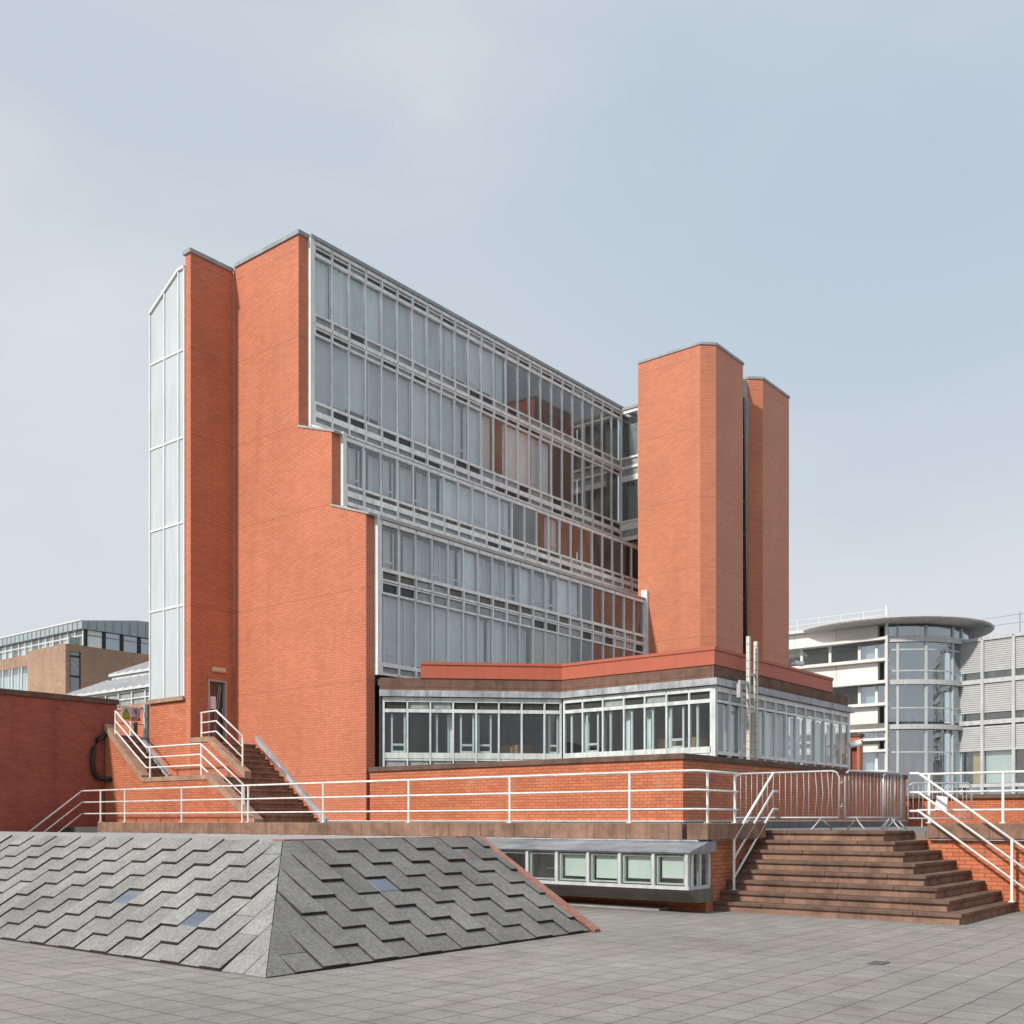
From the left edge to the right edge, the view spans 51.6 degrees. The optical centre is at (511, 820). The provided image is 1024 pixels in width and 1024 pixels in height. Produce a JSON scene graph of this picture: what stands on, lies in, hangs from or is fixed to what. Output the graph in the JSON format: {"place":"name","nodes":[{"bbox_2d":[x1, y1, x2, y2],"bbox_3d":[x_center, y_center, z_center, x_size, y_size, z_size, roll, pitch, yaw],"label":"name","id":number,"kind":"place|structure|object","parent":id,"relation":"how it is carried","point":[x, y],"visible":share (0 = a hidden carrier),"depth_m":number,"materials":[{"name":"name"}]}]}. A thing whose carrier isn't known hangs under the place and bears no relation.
{"place":"outdoors","nodes":[
{"label":"outdoors","id":0,"kind":"place"},
{"bbox_2d":[0,619,148,696],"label":"brick block","id":1,"kind":"structure","parent":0,"point":[69,657],"depth_m":88.12,"materials":[{"name":"brick"}]},
{"bbox_2d":[0,670,3,687],"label":"window","id":2,"kind":"structure","parent":1,"relation":"in","point":[2,670],"depth_m":94.22,"materials":[{"name":"white glass"}]},
{"bbox_2d":[0,646,6,659],"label":"window","id":3,"kind":"structure","parent":1,"relation":"in","point":[4,654],"depth_m":95.38,"materials":[{"name":"white glass"}]},
{"bbox_2d":[6,644,13,657],"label":"window","id":4,"kind":"structure","parent":1,"relation":"in","point":[10,652],"depth_m":94.31,"materials":[{"name":"white glass"}]},
{"bbox_2d":[9,669,13,688],"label":"window","id":5,"kind":"structure","parent":1,"relation":"in","point":[12,670],"depth_m":93.19,"materials":[{"name":"grey glass"}]},
{"bbox_2d":[12,643,19,655],"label":"window","id":6,"kind":"structure","parent":1,"relation":"in","point":[18,649],"depth_m":93.33,"materials":[{"name":"white metal"}]},
{"bbox_2d":[18,667,22,689],"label":"window","id":7,"kind":"structure","parent":1,"relation":"in","point":[21,667],"depth_m":92.08,"materials":[{"name":"grey glass"}]},
{"bbox_2d":[19,641,26,655],"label":"window","id":8,"kind":"structure","parent":1,"relation":"in","point":[23,648],"depth_m":93.08,"materials":[{"name":"white glass"}]},
{"bbox_2d":[26,640,33,650],"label":"window","id":9,"kind":"structure","parent":1,"relation":"in","point":[30,647],"depth_m":91.99,"materials":[{"name":"white glass"}]},
{"bbox_2d":[39,637,47,647],"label":"window","id":10,"kind":"structure","parent":1,"relation":"in","point":[44,644],"depth_m":90.56,"materials":[{"name":"white glass"}]},
{"bbox_2d":[46,635,54,646],"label":"window","id":11,"kind":"structure","parent":1,"relation":"in","point":[51,643],"depth_m":90.01,"materials":[{"name":"white glass"}]},
{"bbox_2d":[61,632,68,643],"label":"window","id":12,"kind":"structure","parent":1,"relation":"in","point":[65,639],"depth_m":88.55,"materials":[{"name":"white glass"}]},
{"bbox_2d":[69,637,80,691],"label":"slot window","id":13,"kind":"structure","parent":1,"relation":"in","point":[75,657],"depth_m":85.72,"materials":[{"name":"grey glass"}]},
{"bbox_2d":[76,629,83,644],"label":"window","id":14,"kind":"structure","parent":1,"relation":"in","point":[82,635],"depth_m":86.52,"materials":[{"name":"white metal"}]},
{"bbox_2d":[88,630,101,647],"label":"window","id":15,"kind":"structure","parent":1,"relation":"in","point":[94,637],"depth_m":87.34,"materials":[{"name":"glass"}]},
{"bbox_2d":[117,704,148,737],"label":"site gate","id":16,"kind":"structure","parent":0,"point":[145,709],"depth_m":37.33,"materials":[{"name":"metal"}]},
{"bbox_2d":[121,706,130,720],"bbox_3d":[-13.359,-3.710,36.710,0.022,0.480,0.360,0,0,39],"label":"warning sign","id":17,"kind":"object","parent":16,"relation":"attached to","point":[125,712],"visible":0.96,"depth_m":36.71,"materials":[{"name":"yellow plastic"}]},
{"bbox_2d":[131,707,140,720],"bbox_3d":[-13.124,-3.710,36.995,0.029,0.480,0.360,0,0,39],"label":"warning sign","id":18,"kind":"object","parent":16,"relation":"attached to","point":[135,713],"visible":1,"depth_m":36.99,"materials":[{"name":"white plastic"}]},
{"bbox_2d":[0,906,1023,1023],"bbox_3d":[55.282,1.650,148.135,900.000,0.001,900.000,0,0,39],"label":"plaza","id":19,"kind":"structure","parent":0,"point":[628,966],"depth_m":10.86,"materials":[{"name":"grey stone"}]},
{"bbox_2d":[0,688,118,831],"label":"boundary wall","id":20,"kind":"structure","parent":19,"relation":"on","point":[47,742],"depth_m":32.87,"materials":[{"name":"brick"}]},
{"bbox_2d":[90,733,111,780],"bbox_3d":[-13.086,-2.050,34.000,0.480,1.582,0.769,0,0,39],"label":"drain pipe","id":21,"kind":"object","parent":20,"relation":"attached to","point":[93,757],"visible":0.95,"depth_m":33.88,"materials":[{"name":"black plastic"}]},
{"bbox_2d":[61,827,97,832],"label":"garden steps","id":22,"kind":"structure","parent":19,"relation":"on","point":[83,829],"depth_m":32.30,"materials":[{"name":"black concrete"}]},
{"bbox_2d":[28,791,81,831],"bbox_3d":[-13.983,0.255,32.356,0.100,2.390,1.831,0,0,39],"label":"stair railing","id":23,"kind":"object","parent":22,"relation":"on","point":[51,814],"visible":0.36,"depth_m":32.55,"materials":[{"name":"white metal"}]},
{"bbox_2d":[0,831,599,977],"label":"paved mound","id":24,"kind":"object","parent":19,"relation":"on","point":[265,906],"visible":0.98,"depth_m":14.08,"materials":[{"name":"stone"}]},
{"bbox_2d":[97,822,775,911],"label":"retaining wall","id":25,"kind":"structure","parent":19,"relation":"on","point":[722,835],"depth_m":21.03,"materials":[{"name":"brick"}]},
{"bbox_2d":[81,769,738,822],"bbox_3d":[-4.498,-0.448,26.887,21.670,0.995,1.700,0,0,39],"label":"terrace railing","id":26,"kind":"object","parent":25,"relation":"on","point":[629,809],"visible":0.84,"depth_m":23.21,"materials":[{"name":"white metal"}]},
{"bbox_2d":[486,839,715,902],"bbox_3d":[0.211,0.914,21.186,8.120,1.072,0.940,0,0,39],"label":"bay window","id":27,"kind":"structure","parent":25,"relation":"attached to","point":[687,864],"depth_m":19.48,"materials":[{"name":"white glass"}]},
{"bbox_2d":[565,901,668,910],"bbox_3d":[1.335,1.623,20.645,3.750,0.055,0.370,0,0,39],"label":"concrete channel","id":28,"kind":"object","parent":19,"relation":"on","point":[619,906],"visible":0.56,"depth_m":19.94,"materials":[{"name":"grey concrete"}]},
{"bbox_2d":[713,830,1016,924],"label":"stone steps","id":29,"kind":"structure","parent":19,"relation":"on","point":[892,875],"depth_m":18.82,"materials":[{"name":"brown stone"}]},
{"bbox_2d":[731,772,778,889],"bbox_3d":[4.680,0.165,20.323,0.100,2.251,1.930,0,0,39],"label":"step railing","id":30,"kind":"object","parent":29,"relation":"on","point":[734,856],"visible":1,"depth_m":20.08,"materials":[{"name":"white metal"}]},
{"bbox_2d":[736,770,842,829],"bbox_3d":[5.400,-0.388,20.840,2.273,1.156,0.552,0,0,39],"label":"crowd barrier","id":31,"kind":"object","parent":29,"relation":"on","point":[791,772],"visible":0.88,"depth_m":20.69,"materials":[{"name":"silver metal"}]},
{"bbox_2d":[844,770,902,830],"bbox_3d":[7.080,-0.388,20.693,1.989,1.156,0.540,0,0,-38],"label":"crowd barrier","id":32,"kind":"object","parent":29,"relation":"on","point":[877,817],"visible":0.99,"depth_m":20.72,"materials":[{"name":"silver metal"}]},
{"bbox_2d":[909,772,1023,901],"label":"step railing","id":33,"kind":"object","parent":29,"relation":"on","point":[1012,860],"visible":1,"depth_m":19.43,"materials":[{"name":"white metal"}]},
{"bbox_2d":[867,961,890,964],"bbox_3d":[4.235,1.644,12.240,0.180,0.006,0.270,0,0,39],"label":"drain cover","id":34,"kind":"object","parent":19,"relation":"on","point":[879,962],"visible":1,"depth_m":12.25,"materials":[{"name":"metal"}]},
{"bbox_2d":[911,823,1023,911],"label":"retaining wall","id":35,"kind":"structure","parent":19,"relation":"on","point":[950,847],"depth_m":19.56,"materials":[{"name":"brick"}]},
{"bbox_2d":[917,770,1023,822],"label":"terrace railing","id":36,"kind":"object","parent":35,"relation":"on","point":[929,792],"visible":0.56,"depth_m":20.00,"materials":[{"name":"white metal"}]},
{"bbox_2d":[935,796,946,810],"bbox_3d":[8.252,-0.330,20.386,0.240,0.300,0.014,0,0,39],"label":"paper notice","id":37,"kind":"object","parent":36,"relation":"attached to","point":[941,801],"visible":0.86,"depth_m":20.38,"materials":[{"name":"white paper"}]},
{"bbox_2d":[0,0,1023,794],"label":"sky","id":38,"kind":"structure","parent":0,"point":[828,195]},
{"bbox_2d":[809,734,864,769],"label":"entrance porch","id":39,"kind":"object","parent":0,"point":[856,758],"visible":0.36,"depth_m":47.19,"materials":[{"name":"brick"}]},
{"bbox_2d":[766,826,928,838],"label":"terrace","id":40,"kind":"structure","parent":0,"point":[920,832],"depth_m":23.56,"materials":[{"name":"brown stone"}]},
{"bbox_2d":[104,724,327,822],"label":"entrance stairs","id":41,"kind":"structure","parent":40,"relation":"on","point":[125,768],"depth_m":32.19,"materials":[{"name":"brick"}]},
{"bbox_2d":[115,710,244,804],"bbox_3d":[-10.157,-1.871,31.993,6.726,3.342,0.056,0,0,39],"label":"stair railing","id":42,"kind":"object","parent":41,"relation":"on","point":[200,754],"visible":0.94,"depth_m":32.05,"materials":[{"name":"white metal"}]},
{"bbox_2d":[200,710,243,766],"bbox_3d":[-8.806,-2.463,32.136,2.135,1.826,0.056,0,0,39],"label":"stair railing","id":43,"kind":"object","parent":41,"relation":"on","point":[220,735],"visible":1,"depth_m":32.01,"materials":[{"name":"white metal"}]},
{"bbox_2d":[147,229,789,820],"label":"library building","id":44,"kind":"structure","parent":40,"relation":"on","point":[363,477],"depth_m":34.16,"materials":[{"name":"brick"}]},
{"bbox_2d":[208,679,226,741],"bbox_3d":[-9.458,-3.450,33.818,0.230,2.070,0.717,0,0,39],"label":"door","id":45,"kind":"structure","parent":44,"relation":"in","point":[217,689],"depth_m":33.89,"materials":[{"name":"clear glass"}]},
{"bbox_2d":[791,660,804,666],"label":"security camera","id":46,"kind":"object","parent":44,"relation":"attached to","point":[798,663],"visible":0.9,"depth_m":45.80,"materials":[{"name":"white paint"}]},
{"bbox_2d":[319,753,907,827],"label":"brick wall","id":47,"kind":"structure","parent":40,"relation":"on","point":[678,780],"depth_m":26.92,"materials":[{"name":"red brick"},{"name":"brown stone"}]},
{"bbox_2d":[378,646,854,768],"bbox_3d":[3.677,-2.917,32.914,9.374,3.335,13.552,0,0,39],"label":"glazed podium","id":48,"kind":"object","parent":47,"relation":"on","point":[684,701],"visible":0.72,"depth_m":30.79,"materials":[{"name":"glass"}]},
{"bbox_2d":[845,739,862,756],"bbox_3d":[11.164,-2.372,34.581,0.606,0.590,0.170,0,0,-6],"label":"security camera","id":49,"kind":"object","parent":48,"relation":"attached to","point":[855,743],"visible":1,"depth_m":34.53,"materials":[{"name":"white paint"}]},
{"bbox_2d":[737,636,757,759],"bbox_3d":[6.407,-3.266,28.817,0.102,3.488,1.100,0,0,39],"label":"mast","id":50,"kind":"object","parent":47,"relation":"on","point":[747,683],"visible":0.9,"depth_m":28.84,"materials":[{"name":"white metal"}]},
{"bbox_2d":[879,774,906,829],"bbox_3d":[7.776,-0.388,21.635,0.531,1.156,0.977,0,0,15],"label":"crowd barrier","id":51,"kind":"object","parent":40,"relation":"on","point":[883,825],"visible":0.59,"depth_m":21.55,"materials":[{"name":"silver metal"}]},
{"bbox_2d":[907,782,971,827],"bbox_3d":[10.863,-0.388,26.848,1.693,1.156,0.540,0,0,0],"label":"crowd barrier","id":52,"kind":"object","parent":40,"relation":"on","point":[947,783],"visible":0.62,"depth_m":26.84,"materials":[{"name":"silver metal"}]},
{"bbox_2d":[789,605,1023,794],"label":"office building","id":53,"kind":"structure","parent":0,"point":[886,672],"depth_m":79.42,"materials":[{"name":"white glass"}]},
{"bbox_2d":[800,649,803,661],"label":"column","id":54,"kind":"structure","parent":53,"relation":"in","point":[801,651],"depth_m":83.05,"materials":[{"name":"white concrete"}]},
{"bbox_2d":[829,646,831,662],"label":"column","id":55,"kind":"structure","parent":53,"relation":"in","point":[830,647],"depth_m":81.60,"materials":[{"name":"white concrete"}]},
{"bbox_2d":[858,646,860,659],"label":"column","id":56,"kind":"structure","parent":53,"relation":"in","point":[859,647],"depth_m":80.16,"materials":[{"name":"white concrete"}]},
{"bbox_2d":[858,687,860,703],"label":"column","id":57,"kind":"structure","parent":53,"relation":"in","point":[859,688],"depth_m":80.16,"materials":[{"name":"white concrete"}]},
{"bbox_2d":[875,644,878,657],"label":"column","id":58,"kind":"structure","parent":53,"relation":"in","point":[876,645],"depth_m":79.37,"materials":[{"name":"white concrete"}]},
{"bbox_2d":[875,685,878,702],"label":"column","id":59,"kind":"structure","parent":53,"relation":"in","point":[876,687],"depth_m":79.34,"materials":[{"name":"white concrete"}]},
{"bbox_2d":[875,752,878,769],"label":"window","id":60,"kind":"structure","parent":53,"relation":"in","point":[876,753],"depth_m":79.37,"materials":[{"name":"white metal"}]},
{"bbox_2d":[906,793,1023,825],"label":"brick wall","id":61,"kind":"structure","parent":0,"point":[992,801],"depth_m":35.14,"materials":[{"name":"brick"}]},
{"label":"upper path","id":62,"kind":"structure","parent":0,"visible":0},
{"bbox_2d":[66,661,148,705],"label":"roof lantern","id":63,"kind":"object","parent":62,"relation":"on","point":[129,689],"visible":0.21,"depth_m":43.32,"materials":[{"name":"metal"}]},
{"bbox_2d":[87,688,148,705],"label":"window frame","id":64,"kind":"structure","parent":63,"relation":"in","point":[137,696],"depth_m":41.82,"materials":[{"name":"white metal"}]},
{"bbox_2d":[117,702,151,737],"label":"brick wall","id":65,"kind":"structure","parent":62,"relation":"on","point":[126,728],"depth_m":40.75,"materials":[{"name":"brick"}]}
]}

